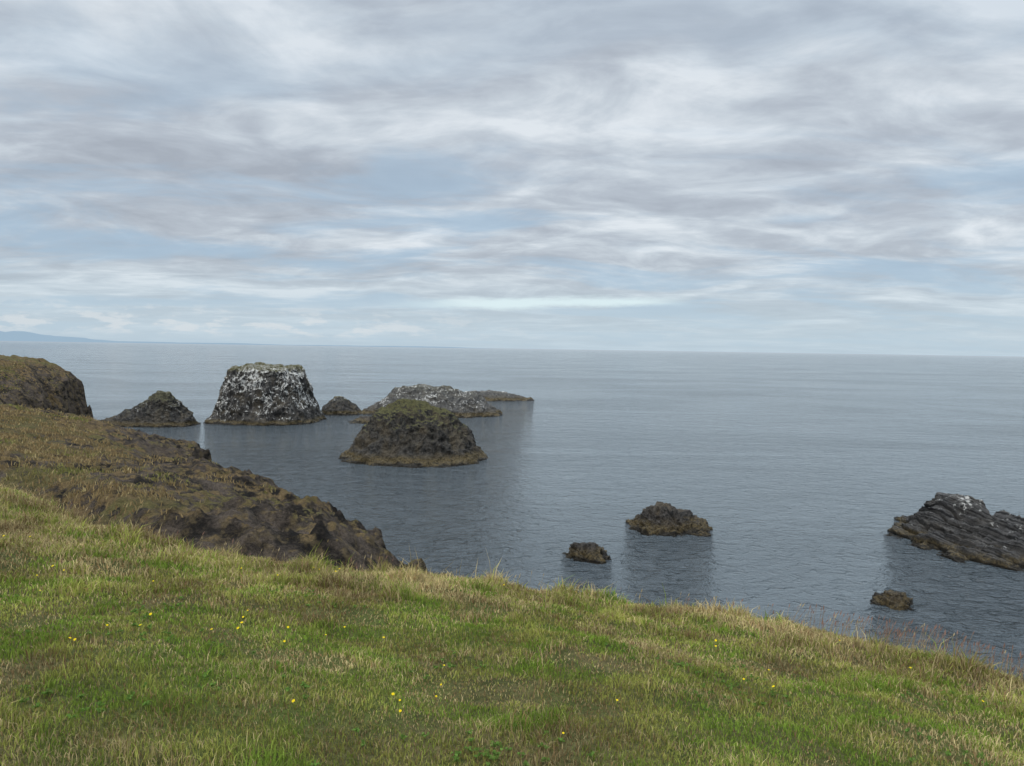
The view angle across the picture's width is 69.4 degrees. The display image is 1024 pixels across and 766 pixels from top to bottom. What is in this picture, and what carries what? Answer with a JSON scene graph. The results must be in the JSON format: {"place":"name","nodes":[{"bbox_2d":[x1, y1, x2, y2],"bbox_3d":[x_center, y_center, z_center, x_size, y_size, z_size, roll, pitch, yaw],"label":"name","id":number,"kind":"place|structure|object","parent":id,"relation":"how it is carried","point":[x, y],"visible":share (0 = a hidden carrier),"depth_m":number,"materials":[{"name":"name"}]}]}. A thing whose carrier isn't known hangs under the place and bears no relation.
{"place":"outdoors","nodes":[
{"label":"outdoors","id":0,"kind":"place"},
{"bbox_2d":[0,331,492,348],"bbox_3d":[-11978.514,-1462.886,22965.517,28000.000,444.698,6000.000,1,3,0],"label":"distant mountains","id":1,"kind":"structure","parent":0,"point":[17,336],"depth_m":21743.67,"materials":[{"name":"grey stone"}]},
{"bbox_2d":[0,341,1023,680],"bbox_3d":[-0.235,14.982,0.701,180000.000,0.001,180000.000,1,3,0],"label":"sea","id":2,"kind":"structure","parent":0,"point":[794,479],"depth_m":98.30,"materials":[{"name":"grey liquid"}]},
{"bbox_2d":[100,390,200,427],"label":"sea rock","id":3,"kind":"object","parent":2,"relation":"in","point":[160,409],"visible":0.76,"depth_m":133.23,"materials":[{"name":"grey stone"}]},
{"bbox_2d":[203,362,326,425],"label":"sea stack","id":4,"kind":"object","parent":2,"relation":"in","point":[259,394],"visible":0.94,"depth_m":139.29,"materials":[{"name":"grey stone"}]},
{"bbox_2d":[321,396,361,415],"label":"sea rock","id":5,"kind":"object","parent":2,"relation":"in","point":[340,405],"visible":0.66,"depth_m":160.42,"materials":[{"name":"stone"}]},
{"bbox_2d":[348,416,370,423],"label":"skerry","id":6,"kind":"structure","parent":2,"relation":"in","point":[362,420],"depth_m":144.64,"materials":[{"name":"brown stone"}]},
{"bbox_2d":[338,398,488,467],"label":"sea stack","id":7,"kind":"object","parent":2,"relation":"in","point":[409,433],"visible":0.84,"depth_m":95.93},
{"bbox_2d":[361,384,502,417],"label":"rocky islet","id":8,"kind":"object","parent":2,"relation":"in","point":[458,403],"visible":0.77,"depth_m":162.53,"materials":[{"name":"grey stone"}]},
{"bbox_2d":[468,390,533,400],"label":"rocky islet","id":9,"kind":"object","parent":2,"relation":"in","point":[489,395],"visible":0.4,"depth_m":212.58,"materials":[{"name":"grey stone"}]},
{"bbox_2d":[562,542,611,563],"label":"skerry","id":10,"kind":"structure","parent":2,"relation":"in","point":[591,552],"depth_m":52.96,"materials":[{"name":"brown stone"}]},
{"bbox_2d":[625,501,712,536],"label":"skerry","id":11,"kind":"structure","parent":2,"relation":"in","point":[658,518],"depth_m":61.66,"materials":[{"name":"brown stone"}]},
{"bbox_2d":[870,590,914,610],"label":"skerry","id":12,"kind":"structure","parent":2,"relation":"in","point":[895,600],"depth_m":44.20,"materials":[{"name":"brown stone"}]},
{"bbox_2d":[884,492,1023,571],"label":"layered sea rock","id":13,"kind":"object","parent":2,"relation":"in","point":[958,528],"visible":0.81,"depth_m":58.23,"materials":[{"name":"grey stone"}]},
{"bbox_2d":[0,355,1023,765],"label":"grassy headland ground","id":14,"kind":"structure","parent":0,"point":[280,519],"depth_m":5.90,"materials":[{"name":"green plant"}]},
{"bbox_2d":[0,360,333,541],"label":"headland turf","id":15,"kind":"structure","parent":14,"relation":"on","point":[24,438],"depth_m":23.02,"materials":[{"name":"brown plant"}]},
{"bbox_2d":[3,535,983,736],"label":"yellow wildflowers","id":16,"kind":"object","parent":14,"relation":"on","point":[293,700],"visible":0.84,"depth_m":5.57,"materials":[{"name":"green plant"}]},
{"bbox_2d":[0,560,1022,765],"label":"clover patches","id":17,"kind":"object","parent":14,"relation":"on","point":[356,729],"visible":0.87,"depth_m":5.08,"materials":[{"name":"green plant"}]},
{"bbox_2d":[0,481,1023,765],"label":"meadow grass","id":18,"kind":"structure","parent":14,"relation":"on","point":[40,515],"depth_m":5.73,"materials":[{"name":"green plant"}]},
{"bbox_2d":[0,477,1023,726],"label":"seed head grass","id":19,"kind":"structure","parent":14,"relation":"on","point":[884,631],"depth_m":8.29,"materials":[{"name":"plant"}]},
{"bbox_2d":[0,0,1023,356],"label":"sky","id":20,"kind":"structure","parent":0,"point":[768,176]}
]}

